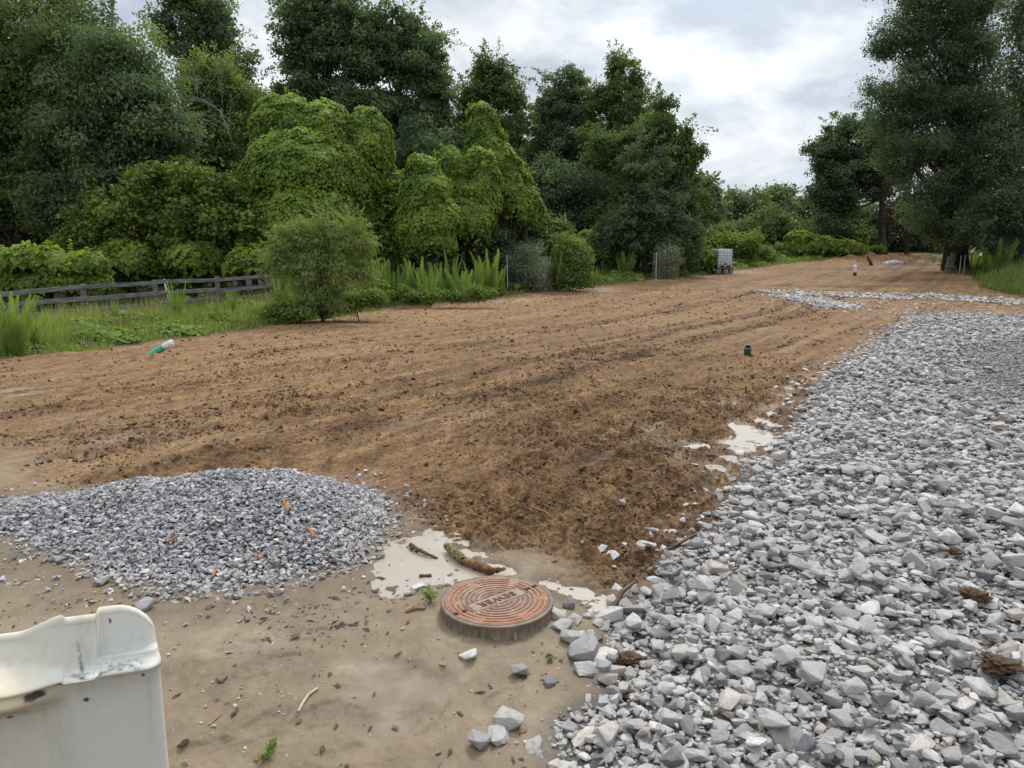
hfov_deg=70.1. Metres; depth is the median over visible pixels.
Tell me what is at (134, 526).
gravel mound
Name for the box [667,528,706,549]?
stick
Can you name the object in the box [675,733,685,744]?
stone
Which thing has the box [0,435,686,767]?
grit
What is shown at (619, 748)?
stone
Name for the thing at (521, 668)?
stone
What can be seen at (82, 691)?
plastic barrier
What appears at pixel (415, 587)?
stone
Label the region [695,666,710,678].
stone
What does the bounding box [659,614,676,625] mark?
stone
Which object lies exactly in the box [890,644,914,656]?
stone
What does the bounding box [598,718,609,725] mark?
stone
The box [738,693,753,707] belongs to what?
stone
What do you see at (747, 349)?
pipe
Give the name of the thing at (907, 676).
stone
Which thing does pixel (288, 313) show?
bush
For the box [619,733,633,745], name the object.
stone
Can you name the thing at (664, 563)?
stone
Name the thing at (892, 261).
tarp
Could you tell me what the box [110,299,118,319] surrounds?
feathery plant
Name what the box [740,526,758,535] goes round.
stone
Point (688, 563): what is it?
stone
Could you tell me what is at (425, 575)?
bark piece
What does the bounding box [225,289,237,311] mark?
feathery plant
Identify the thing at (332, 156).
vine covered tree
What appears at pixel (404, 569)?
puddle
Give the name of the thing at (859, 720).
stone
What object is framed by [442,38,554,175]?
tree
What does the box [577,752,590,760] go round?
stone
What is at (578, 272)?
bush
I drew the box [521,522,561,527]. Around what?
root
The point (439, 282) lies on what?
feathery plant
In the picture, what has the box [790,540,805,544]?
stone
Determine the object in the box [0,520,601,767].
bark litter
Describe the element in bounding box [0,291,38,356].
feathery plant
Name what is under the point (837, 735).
stone
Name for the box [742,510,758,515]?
stone
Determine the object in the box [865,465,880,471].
stone
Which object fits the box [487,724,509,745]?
stone
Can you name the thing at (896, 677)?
stone
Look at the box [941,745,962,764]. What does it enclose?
stone
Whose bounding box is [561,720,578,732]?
stone
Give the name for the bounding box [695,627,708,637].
stone
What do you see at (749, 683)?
stone
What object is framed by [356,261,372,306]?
feathery plant
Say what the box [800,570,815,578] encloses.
stone
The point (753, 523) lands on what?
stone
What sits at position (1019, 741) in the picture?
stone
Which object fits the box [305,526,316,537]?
wood splinter
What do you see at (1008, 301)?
gravel
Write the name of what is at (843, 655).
stone
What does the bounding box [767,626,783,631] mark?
stone
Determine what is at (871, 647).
stone
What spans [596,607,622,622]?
stone
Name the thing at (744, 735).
stone
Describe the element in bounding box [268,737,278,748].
weed
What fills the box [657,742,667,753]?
stone
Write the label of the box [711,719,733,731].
stone
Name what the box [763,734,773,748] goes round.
stone
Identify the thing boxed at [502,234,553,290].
caged sapling
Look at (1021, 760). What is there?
stone
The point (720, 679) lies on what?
stone
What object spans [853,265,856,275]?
pipe
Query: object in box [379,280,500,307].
bush
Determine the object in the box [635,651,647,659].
stone
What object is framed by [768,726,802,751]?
stone
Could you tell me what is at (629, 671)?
stone
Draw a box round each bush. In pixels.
[49,154,270,297]
[244,196,390,321]
[255,297,317,323]
[319,286,390,320]
[353,162,412,276]
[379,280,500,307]
[400,225,534,280]
[497,208,576,278]
[528,209,588,276]
[543,230,596,290]
[677,245,722,272]
[700,226,766,259]
[702,200,822,248]
[734,242,782,261]
[790,212,877,247]
[848,196,944,251]
[866,243,887,254]
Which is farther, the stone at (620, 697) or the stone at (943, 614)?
the stone at (943, 614)
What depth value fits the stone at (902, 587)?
3.84 m
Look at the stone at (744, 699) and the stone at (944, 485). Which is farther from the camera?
the stone at (944, 485)
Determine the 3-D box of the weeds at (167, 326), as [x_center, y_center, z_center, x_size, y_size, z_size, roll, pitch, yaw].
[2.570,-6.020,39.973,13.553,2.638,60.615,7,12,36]
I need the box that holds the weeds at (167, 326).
[1,252,826,353]
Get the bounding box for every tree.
[0,0,129,250]
[0,9,223,292]
[0,173,80,252]
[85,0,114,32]
[132,0,268,282]
[162,40,274,287]
[184,66,236,149]
[189,114,285,285]
[236,87,396,287]
[256,0,388,152]
[338,109,459,283]
[350,0,466,275]
[389,152,463,279]
[432,143,507,284]
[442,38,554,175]
[453,100,545,284]
[519,60,615,194]
[524,144,630,267]
[548,39,684,262]
[575,81,718,272]
[586,112,723,273]
[691,168,732,236]
[712,184,776,228]
[758,179,803,221]
[792,191,815,220]
[798,103,925,254]
[849,0,1023,270]
[870,174,937,253]
[941,162,1023,266]
[978,0,1023,146]
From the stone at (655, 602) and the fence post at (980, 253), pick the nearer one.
the stone at (655, 602)
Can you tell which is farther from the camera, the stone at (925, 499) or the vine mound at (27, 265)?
the vine mound at (27, 265)
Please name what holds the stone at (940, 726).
on the gravel at (898, 349)
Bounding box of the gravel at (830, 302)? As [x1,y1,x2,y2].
[762,292,881,312]
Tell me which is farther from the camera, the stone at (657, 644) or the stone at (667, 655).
the stone at (657, 644)
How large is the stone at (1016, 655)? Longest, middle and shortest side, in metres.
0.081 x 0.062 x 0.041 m
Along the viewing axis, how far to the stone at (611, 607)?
3.86 m
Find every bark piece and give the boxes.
[405,605,425,612]
[419,574,431,576]
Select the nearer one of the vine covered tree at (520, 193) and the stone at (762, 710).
the stone at (762, 710)
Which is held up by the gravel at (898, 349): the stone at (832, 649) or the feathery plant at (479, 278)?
the stone at (832, 649)
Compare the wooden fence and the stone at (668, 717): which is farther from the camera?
the wooden fence
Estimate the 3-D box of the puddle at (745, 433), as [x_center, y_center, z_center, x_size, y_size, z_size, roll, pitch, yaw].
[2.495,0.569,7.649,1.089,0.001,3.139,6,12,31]
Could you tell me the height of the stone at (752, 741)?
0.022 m
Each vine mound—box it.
[0,239,116,312]
[80,236,230,302]
[219,240,289,295]
[577,222,700,274]
[770,230,867,257]
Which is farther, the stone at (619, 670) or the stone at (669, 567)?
the stone at (669, 567)
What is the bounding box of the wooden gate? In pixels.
[944,252,955,272]
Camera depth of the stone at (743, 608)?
3.68 m
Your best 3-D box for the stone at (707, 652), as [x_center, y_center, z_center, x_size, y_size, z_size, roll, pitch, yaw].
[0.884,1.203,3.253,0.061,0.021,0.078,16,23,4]
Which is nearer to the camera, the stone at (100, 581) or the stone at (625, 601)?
the stone at (625, 601)
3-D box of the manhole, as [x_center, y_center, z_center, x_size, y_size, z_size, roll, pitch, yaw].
[-0.076,1.178,3.796,0.693,0.133,0.694,0,10,0]
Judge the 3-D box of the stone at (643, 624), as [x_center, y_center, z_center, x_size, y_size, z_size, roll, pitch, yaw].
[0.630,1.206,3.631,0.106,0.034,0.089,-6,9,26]
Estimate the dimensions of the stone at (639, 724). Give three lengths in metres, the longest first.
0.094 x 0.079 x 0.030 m
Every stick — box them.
[297,687,317,711]
[409,543,437,558]
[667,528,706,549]
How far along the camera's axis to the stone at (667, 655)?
3.23 m
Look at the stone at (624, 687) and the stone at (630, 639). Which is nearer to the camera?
the stone at (624, 687)
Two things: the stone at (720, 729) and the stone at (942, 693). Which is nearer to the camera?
the stone at (720, 729)
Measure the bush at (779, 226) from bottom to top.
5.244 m
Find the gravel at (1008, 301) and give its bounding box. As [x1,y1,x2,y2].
[753,289,1023,305]
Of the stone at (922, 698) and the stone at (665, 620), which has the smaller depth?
the stone at (922, 698)
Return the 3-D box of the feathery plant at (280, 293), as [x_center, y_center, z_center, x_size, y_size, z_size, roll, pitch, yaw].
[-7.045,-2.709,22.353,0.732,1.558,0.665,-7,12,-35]
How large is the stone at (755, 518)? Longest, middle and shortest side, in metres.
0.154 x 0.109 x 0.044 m
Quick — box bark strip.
[612,580,636,605]
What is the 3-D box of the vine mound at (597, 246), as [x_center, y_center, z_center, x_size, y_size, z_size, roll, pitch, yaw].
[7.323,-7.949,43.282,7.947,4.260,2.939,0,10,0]
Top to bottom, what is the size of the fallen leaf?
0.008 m
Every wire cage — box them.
[507,257,551,291]
[652,252,679,279]
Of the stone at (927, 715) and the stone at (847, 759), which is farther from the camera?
the stone at (927, 715)
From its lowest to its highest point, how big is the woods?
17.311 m
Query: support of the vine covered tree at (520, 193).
on the ground at (142, 290)
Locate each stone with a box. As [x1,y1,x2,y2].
[93,574,111,585]
[134,597,154,611]
[244,615,250,621]
[403,590,415,594]
[410,583,424,590]
[441,578,454,586]
[467,729,490,749]
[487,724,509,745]
[493,706,523,730]
[509,663,528,674]
[525,735,542,754]
[535,750,542,757]
[543,675,556,687]
[547,758,559,767]
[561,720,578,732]
[562,595,574,608]
[567,632,599,661]
[571,726,595,746]
[574,660,597,676]
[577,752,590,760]
[581,611,594,618]
[584,734,596,742]
[593,618,603,626]
[594,646,617,664]
[595,659,611,671]
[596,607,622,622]
[596,669,617,685]
[596,721,619,746]
[598,619,609,631]
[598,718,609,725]
[601,705,616,718]
[602,750,613,763]
[603,746,615,754]
[605,653,618,662]
[605,685,622,694]
[606,594,615,604]
[608,606,620,608]
[608,665,625,676]
[608,694,621,702]
[608,699,617,710]
[612,622,624,629]
[613,745,625,751]
[614,642,623,653]
[618,597,632,605]
[618,682,629,693]
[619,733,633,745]
[621,635,634,643]
[622,604,649,614]
[623,666,637,680]
[623,718,648,729]
[624,612,641,628]
[626,744,634,757]
[633,620,649,632]
[634,640,640,647]
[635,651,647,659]
[637,726,650,736]
[639,740,653,754]
[646,576,660,583]
[649,626,670,638]
[649,694,664,708]
[649,721,658,731]
[650,639,664,649]
[651,582,672,596]
[651,599,664,606]
[657,681,676,694]
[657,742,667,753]
[658,560,673,566]
[659,570,677,579]
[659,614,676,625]
[659,707,682,726]
[659,745,684,767]
[661,659,677,672]
[661,674,671,681]
[662,587,680,600]
[663,649,673,659]
[664,565,677,569]
[665,606,675,614]
[667,741,694,767]
[668,699,689,711]
[668,738,675,745]
[671,644,688,660]
[672,602,688,606]
[672,676,686,684]
[673,567,681,575]
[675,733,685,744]
[676,697,684,708]
[680,714,693,734]
[683,559,698,569]
[684,748,709,762]
[685,578,699,591]
[685,641,697,649]
[685,646,698,657]
[687,635,699,643]
[688,709,702,718]
[689,538,703,549]
[691,669,704,687]
[695,575,714,589]
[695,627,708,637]
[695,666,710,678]
[696,613,704,625]
[700,564,712,575]
[702,522,713,529]
[703,648,714,657]
[704,613,720,632]
[707,559,728,574]
[708,743,725,753]
[710,608,722,617]
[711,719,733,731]
[711,727,726,743]
[711,731,729,743]
[713,644,732,661]
[713,674,727,686]
[713,745,733,763]
[716,757,731,767]
[718,687,742,710]
[719,622,732,631]
[722,595,736,609]
[725,615,733,624]
[726,608,742,620]
[726,660,751,677]
[727,577,746,595]
[728,644,749,659]
[730,603,749,613]
[730,752,743,757]
[733,723,752,737]
[736,595,753,608]
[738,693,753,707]
[738,731,759,739]
[738,743,748,753]
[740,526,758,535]
[741,677,755,690]
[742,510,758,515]
[742,513,765,524]
[743,482,756,495]
[746,541,763,551]
[746,587,755,595]
[746,736,766,746]
[746,752,759,763]
[747,520,765,528]
[748,717,763,727]
[750,692,767,700]
[753,603,777,618]
[753,661,765,673]
[754,550,767,557]
[754,689,766,703]
[756,707,778,714]
[757,617,768,626]
[759,714,791,728]
[760,657,775,665]
[762,537,776,546]
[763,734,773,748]
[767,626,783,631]
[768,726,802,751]
[769,544,789,556]
[769,751,784,764]
[772,644,800,664]
[774,698,791,703]
[774,744,786,758]
[775,701,785,710]
[776,608,787,615]
[778,576,797,585]
[784,616,797,626]
[785,702,799,710]
[786,554,809,570]
[789,544,812,554]
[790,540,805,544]
[791,520,803,524]
[794,687,815,704]
[794,733,817,754]
[795,667,802,678]
[796,628,810,636]
[796,647,806,655]
[797,706,810,718]
[797,760,813,767]
[798,588,816,599]
[799,661,826,685]
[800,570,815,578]
[803,530,818,540]
[803,611,814,619]
[806,616,827,630]
[808,560,821,569]
[811,510,824,520]
[814,537,825,545]
[816,728,844,742]
[816,742,835,758]
[822,685,844,695]
[823,689,842,707]
[825,743,844,761]
[827,641,841,654]
[829,708,854,727]
[830,604,860,620]
[831,624,848,634]
[833,651,850,661]
[834,744,854,767]
[836,508,849,516]
[837,569,855,581]
[840,464,857,474]
[840,637,859,650]
[840,676,867,695]
[843,617,861,632]
[846,665,875,676]
[851,555,869,574]
[853,655,863,665]
[854,722,864,732]
[856,733,876,744]
[857,716,874,728]
[858,614,877,634]
[860,600,879,616]
[862,529,888,544]
[862,643,878,653]
[863,716,880,725]
[864,523,878,532]
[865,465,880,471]
[871,739,891,754]
[872,570,888,585]
[872,635,892,645]
[872,691,891,705]
[875,474,890,486]
[875,594,892,605]
[881,621,898,628]
[888,671,905,682]
[889,729,905,739]
[889,757,905,767]
[890,532,912,540]
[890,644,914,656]
[892,579,910,592]
[896,671,910,682]
[898,655,914,668]
[901,548,927,571]
[901,735,909,741]
[907,757,924,767]
[909,730,922,733]
[909,734,930,755]
[909,734,935,749]
[910,584,929,597]
[911,615,929,626]
[912,691,942,706]
[913,707,929,719]
[919,497,931,506]
[921,749,943,762]
[925,681,941,694]
[928,650,942,658]
[929,478,951,491]
[929,624,959,649]
[929,703,945,710]
[930,717,958,737]
[931,699,952,719]
[934,688,957,701]
[936,609,952,619]
[937,527,962,543]
[938,708,959,722]
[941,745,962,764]
[943,646,954,656]
[949,696,975,713]
[954,596,984,607]
[955,502,971,509]
[955,635,973,649]
[955,729,967,738]
[955,755,981,767]
[959,726,978,743]
[960,528,978,539]
[961,676,995,700]
[973,713,999,727]
[974,568,998,581]
[980,730,1020,758]
[981,551,1003,568]
[983,597,998,609]
[983,748,1004,758]
[986,612,1003,626]
[989,673,1000,679]
[995,640,1018,652]
[998,651,1012,658]
[998,687,1014,699]
[1001,515,1023,531]
[1001,553,1023,567]
[1001,673,1014,678]
[1004,608,1023,620]
[1004,704,1023,721]
[1005,580,1023,588]
[1007,651,1020,659]
[1007,760,1023,767]
[1008,502,1023,514]
[1008,633,1023,641]
[1010,752,1023,764]
[1011,533,1023,547]
[1014,734,1023,746]
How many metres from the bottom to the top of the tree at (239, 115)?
13.285 m
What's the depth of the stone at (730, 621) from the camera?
3.53 m
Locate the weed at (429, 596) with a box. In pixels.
[417,582,437,602]
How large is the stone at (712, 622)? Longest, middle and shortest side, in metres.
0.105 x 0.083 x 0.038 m
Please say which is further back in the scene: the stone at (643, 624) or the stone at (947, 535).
the stone at (947, 535)
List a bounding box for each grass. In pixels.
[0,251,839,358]
[938,250,1023,295]
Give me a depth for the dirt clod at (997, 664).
3.07 m
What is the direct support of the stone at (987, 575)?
on the gravel at (898, 349)
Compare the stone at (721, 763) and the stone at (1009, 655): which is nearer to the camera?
the stone at (721, 763)
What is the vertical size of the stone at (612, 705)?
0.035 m
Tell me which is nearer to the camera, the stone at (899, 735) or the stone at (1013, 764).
the stone at (1013, 764)
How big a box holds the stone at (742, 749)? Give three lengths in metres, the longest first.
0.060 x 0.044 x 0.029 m
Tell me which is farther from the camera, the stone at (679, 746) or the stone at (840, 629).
the stone at (840, 629)
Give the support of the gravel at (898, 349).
on the dirt field
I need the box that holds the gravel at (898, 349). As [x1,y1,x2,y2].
[539,311,1023,767]
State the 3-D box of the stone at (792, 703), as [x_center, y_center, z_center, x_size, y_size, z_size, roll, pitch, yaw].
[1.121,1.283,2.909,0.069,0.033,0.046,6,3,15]
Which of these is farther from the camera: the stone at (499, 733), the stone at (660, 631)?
the stone at (660, 631)
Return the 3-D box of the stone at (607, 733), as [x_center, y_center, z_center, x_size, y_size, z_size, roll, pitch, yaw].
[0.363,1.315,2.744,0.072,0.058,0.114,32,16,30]
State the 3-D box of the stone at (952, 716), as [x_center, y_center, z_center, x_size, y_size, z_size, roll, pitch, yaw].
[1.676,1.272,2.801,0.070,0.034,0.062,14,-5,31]
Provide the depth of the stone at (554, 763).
2.68 m
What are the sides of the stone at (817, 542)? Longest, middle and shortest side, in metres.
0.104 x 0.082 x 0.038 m
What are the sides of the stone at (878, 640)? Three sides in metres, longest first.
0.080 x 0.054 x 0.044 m
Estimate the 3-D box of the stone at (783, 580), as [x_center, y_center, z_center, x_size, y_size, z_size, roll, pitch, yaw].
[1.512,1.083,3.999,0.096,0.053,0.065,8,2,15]
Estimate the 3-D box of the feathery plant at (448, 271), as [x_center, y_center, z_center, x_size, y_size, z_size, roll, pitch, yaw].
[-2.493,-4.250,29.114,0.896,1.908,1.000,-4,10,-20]
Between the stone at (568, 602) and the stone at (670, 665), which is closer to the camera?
the stone at (670, 665)
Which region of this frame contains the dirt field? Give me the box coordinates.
[0,251,1023,591]
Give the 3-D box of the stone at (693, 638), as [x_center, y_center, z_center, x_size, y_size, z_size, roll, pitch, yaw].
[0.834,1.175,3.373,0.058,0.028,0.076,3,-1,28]
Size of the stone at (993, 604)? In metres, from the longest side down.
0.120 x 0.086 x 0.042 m
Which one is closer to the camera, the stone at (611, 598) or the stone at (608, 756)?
the stone at (608, 756)
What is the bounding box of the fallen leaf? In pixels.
[518,727,528,732]
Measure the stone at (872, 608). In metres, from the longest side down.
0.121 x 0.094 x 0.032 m
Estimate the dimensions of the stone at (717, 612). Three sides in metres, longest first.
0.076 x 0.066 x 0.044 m
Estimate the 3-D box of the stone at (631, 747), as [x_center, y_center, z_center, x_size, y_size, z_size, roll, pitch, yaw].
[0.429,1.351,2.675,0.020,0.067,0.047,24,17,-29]
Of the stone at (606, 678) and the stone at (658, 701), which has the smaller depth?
the stone at (658, 701)
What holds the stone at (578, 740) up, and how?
on the gravel at (898, 349)
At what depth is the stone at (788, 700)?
2.92 m
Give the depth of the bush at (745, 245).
52.35 m
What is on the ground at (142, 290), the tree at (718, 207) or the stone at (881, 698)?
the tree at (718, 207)
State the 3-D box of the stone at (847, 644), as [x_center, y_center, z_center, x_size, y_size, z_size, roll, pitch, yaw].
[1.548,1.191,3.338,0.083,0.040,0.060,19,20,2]
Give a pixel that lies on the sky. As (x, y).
(762, 74)
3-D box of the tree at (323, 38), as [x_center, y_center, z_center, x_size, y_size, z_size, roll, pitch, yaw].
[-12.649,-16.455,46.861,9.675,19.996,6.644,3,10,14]
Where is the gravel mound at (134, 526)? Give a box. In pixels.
[0,466,455,625]
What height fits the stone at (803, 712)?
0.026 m
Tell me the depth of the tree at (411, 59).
46.37 m
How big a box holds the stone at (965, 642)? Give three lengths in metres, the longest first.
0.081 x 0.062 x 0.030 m
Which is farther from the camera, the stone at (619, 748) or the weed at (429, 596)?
the weed at (429, 596)
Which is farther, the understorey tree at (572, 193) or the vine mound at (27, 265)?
the understorey tree at (572, 193)
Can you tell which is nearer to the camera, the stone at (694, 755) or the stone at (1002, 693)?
the stone at (694, 755)
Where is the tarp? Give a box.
[882,260,902,263]
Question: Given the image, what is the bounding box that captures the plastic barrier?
[0,605,168,767]
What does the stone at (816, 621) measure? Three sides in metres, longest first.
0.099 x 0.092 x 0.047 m
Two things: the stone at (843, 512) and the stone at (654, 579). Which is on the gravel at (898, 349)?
the stone at (843, 512)
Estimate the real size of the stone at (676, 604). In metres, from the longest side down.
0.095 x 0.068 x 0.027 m
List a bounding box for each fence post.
[969,249,973,274]
[974,252,981,277]
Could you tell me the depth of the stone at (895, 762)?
2.51 m
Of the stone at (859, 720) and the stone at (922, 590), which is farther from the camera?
the stone at (922, 590)
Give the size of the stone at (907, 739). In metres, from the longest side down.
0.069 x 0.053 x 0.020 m
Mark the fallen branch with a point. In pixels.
(457, 554)
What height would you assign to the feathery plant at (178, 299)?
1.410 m
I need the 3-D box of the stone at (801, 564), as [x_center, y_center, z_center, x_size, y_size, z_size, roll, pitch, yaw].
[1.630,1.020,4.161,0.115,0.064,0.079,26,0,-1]
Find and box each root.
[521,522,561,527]
[531,506,561,524]
[867,255,872,264]
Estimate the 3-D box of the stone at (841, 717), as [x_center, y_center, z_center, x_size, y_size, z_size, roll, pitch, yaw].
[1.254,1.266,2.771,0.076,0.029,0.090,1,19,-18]
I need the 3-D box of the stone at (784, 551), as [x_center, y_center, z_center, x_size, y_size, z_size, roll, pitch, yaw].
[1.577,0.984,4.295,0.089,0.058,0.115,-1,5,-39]
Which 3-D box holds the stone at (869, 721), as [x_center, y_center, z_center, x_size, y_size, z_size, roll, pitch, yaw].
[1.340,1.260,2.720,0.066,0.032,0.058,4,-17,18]
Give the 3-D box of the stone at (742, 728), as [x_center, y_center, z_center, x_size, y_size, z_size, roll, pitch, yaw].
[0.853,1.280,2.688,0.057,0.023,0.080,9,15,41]
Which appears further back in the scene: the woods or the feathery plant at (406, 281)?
the woods
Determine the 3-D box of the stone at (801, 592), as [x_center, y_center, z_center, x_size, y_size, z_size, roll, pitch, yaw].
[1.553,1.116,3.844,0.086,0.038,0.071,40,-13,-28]
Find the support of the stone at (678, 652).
on the gravel at (898, 349)
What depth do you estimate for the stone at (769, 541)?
4.39 m
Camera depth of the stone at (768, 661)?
3.12 m
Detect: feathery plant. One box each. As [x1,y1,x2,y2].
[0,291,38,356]
[25,315,44,347]
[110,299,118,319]
[166,281,186,315]
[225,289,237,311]
[270,272,292,303]
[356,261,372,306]
[365,259,387,305]
[374,257,393,298]
[381,263,405,302]
[396,264,416,303]
[401,257,432,303]
[414,269,439,305]
[425,262,447,299]
[438,254,460,290]
[444,267,472,301]
[463,260,486,300]
[469,248,506,297]
[497,269,505,295]
[544,253,568,290]
[588,266,598,285]
[616,250,636,272]
[809,247,821,255]
[975,238,1018,271]
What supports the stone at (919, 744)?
on the gravel at (898, 349)
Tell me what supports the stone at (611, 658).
on the gravel at (898, 349)
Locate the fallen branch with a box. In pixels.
[443,543,506,574]
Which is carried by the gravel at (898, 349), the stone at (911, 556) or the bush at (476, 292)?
the stone at (911, 556)
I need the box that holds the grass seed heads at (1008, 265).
[968,250,1023,278]
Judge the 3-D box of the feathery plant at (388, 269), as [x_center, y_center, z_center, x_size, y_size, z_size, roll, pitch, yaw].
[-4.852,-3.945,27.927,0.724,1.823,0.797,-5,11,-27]
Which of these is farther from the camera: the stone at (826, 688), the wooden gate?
the wooden gate
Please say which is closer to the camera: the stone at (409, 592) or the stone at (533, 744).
the stone at (533, 744)
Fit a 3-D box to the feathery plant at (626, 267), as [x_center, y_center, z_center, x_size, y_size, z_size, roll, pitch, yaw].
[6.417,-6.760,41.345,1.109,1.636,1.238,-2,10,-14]
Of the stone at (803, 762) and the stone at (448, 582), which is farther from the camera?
the stone at (448, 582)
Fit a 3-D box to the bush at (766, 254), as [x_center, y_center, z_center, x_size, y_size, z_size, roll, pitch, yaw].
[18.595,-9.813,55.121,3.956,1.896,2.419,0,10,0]
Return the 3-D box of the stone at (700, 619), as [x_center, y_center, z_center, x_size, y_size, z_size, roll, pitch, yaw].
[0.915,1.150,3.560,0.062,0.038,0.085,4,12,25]
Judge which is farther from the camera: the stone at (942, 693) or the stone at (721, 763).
the stone at (942, 693)
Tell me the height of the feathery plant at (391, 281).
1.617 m
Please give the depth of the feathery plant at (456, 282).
28.04 m
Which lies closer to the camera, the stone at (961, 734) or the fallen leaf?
the stone at (961, 734)
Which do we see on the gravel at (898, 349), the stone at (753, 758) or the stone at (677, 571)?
the stone at (753, 758)
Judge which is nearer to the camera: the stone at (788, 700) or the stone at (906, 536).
the stone at (788, 700)
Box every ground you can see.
[0,456,1023,767]
[1,250,1023,356]
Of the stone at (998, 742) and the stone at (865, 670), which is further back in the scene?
the stone at (865, 670)
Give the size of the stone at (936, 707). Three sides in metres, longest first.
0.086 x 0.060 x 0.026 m
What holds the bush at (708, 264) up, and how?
on the ground at (142, 290)
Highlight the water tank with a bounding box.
[710,249,733,273]
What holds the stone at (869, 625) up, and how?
on the gravel at (898, 349)
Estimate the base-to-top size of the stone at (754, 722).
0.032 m
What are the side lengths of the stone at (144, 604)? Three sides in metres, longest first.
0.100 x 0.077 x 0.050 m
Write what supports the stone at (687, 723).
on the gravel at (898, 349)
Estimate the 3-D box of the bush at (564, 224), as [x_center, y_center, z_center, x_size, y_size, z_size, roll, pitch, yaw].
[1.938,-6.783,36.496,3.999,4.063,2.747,3,10,16]
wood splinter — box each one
[204,522,215,530]
[283,498,288,510]
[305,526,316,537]
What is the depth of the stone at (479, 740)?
2.79 m
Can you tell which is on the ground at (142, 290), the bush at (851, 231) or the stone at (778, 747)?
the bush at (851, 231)
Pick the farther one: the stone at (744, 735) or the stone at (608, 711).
the stone at (608, 711)
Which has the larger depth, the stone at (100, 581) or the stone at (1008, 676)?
the stone at (100, 581)
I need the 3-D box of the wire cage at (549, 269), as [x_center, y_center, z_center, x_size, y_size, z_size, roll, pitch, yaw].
[0.776,-5.007,33.538,2.021,1.870,1.866,0,10,0]
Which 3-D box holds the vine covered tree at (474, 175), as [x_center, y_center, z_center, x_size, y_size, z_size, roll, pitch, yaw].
[-1.921,-7.027,32.401,3.500,7.137,3.024,0,10,0]
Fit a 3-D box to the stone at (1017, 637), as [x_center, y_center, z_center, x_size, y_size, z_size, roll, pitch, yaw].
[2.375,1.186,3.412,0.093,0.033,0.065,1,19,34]
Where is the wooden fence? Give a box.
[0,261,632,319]
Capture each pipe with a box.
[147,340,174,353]
[744,345,751,355]
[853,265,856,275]
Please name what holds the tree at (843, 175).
on the dirt field
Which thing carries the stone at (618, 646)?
on the gravel at (898, 349)
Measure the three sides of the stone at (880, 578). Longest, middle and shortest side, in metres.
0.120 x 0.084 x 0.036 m
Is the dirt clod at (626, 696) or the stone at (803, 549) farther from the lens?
the stone at (803, 549)
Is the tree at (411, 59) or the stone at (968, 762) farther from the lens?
the tree at (411, 59)
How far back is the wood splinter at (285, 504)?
4.72 m
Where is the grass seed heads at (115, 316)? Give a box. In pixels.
[0,249,776,325]
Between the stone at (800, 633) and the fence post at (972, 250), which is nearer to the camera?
the stone at (800, 633)
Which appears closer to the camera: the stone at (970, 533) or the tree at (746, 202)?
the stone at (970, 533)
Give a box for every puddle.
[370,525,611,616]
[683,411,783,472]
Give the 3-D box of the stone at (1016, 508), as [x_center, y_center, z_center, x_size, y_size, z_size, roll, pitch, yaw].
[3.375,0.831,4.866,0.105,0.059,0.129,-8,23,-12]
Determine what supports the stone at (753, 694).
on the gravel at (898, 349)
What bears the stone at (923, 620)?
on the gravel at (898, 349)
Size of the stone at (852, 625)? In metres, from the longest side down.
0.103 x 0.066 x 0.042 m
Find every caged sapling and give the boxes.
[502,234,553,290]
[649,242,686,278]
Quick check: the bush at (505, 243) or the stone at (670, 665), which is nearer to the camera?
the stone at (670, 665)
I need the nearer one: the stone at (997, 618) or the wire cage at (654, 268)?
the stone at (997, 618)
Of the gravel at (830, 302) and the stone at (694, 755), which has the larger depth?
the gravel at (830, 302)
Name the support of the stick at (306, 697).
on the muddy ground at (422, 692)
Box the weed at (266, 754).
[257,738,277,760]
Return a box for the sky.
[8,0,1023,249]
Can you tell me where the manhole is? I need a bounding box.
[440,575,552,640]
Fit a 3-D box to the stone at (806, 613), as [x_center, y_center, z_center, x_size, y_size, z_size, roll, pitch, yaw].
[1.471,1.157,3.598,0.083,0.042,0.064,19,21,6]
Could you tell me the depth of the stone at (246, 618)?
3.76 m
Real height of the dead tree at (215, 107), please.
3.492 m
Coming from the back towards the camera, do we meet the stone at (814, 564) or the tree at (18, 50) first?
the tree at (18, 50)
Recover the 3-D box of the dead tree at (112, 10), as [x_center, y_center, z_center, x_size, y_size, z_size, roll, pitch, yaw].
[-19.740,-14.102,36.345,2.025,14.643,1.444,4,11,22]
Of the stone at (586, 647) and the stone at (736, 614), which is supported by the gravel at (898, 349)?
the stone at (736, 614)
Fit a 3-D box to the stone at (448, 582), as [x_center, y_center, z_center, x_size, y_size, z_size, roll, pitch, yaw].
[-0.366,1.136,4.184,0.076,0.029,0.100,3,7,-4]
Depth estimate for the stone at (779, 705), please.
2.89 m
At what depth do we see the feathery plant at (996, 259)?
43.08 m
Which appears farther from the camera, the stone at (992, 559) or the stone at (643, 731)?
the stone at (992, 559)
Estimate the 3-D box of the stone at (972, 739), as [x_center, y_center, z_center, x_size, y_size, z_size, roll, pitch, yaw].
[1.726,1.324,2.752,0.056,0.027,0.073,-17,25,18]
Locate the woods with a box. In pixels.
[177,99,611,267]
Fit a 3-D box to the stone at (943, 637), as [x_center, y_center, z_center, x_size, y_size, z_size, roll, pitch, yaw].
[2.007,1.170,3.359,0.145,0.077,0.105,18,20,-9]
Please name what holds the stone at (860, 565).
on the gravel at (898, 349)
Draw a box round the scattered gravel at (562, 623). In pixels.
[458,292,1023,660]
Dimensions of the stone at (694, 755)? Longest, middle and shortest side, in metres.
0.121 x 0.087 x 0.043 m
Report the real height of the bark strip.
0.084 m
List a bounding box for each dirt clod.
[608,681,634,699]
[616,650,641,665]
[947,547,966,555]
[959,586,993,603]
[979,652,1023,675]

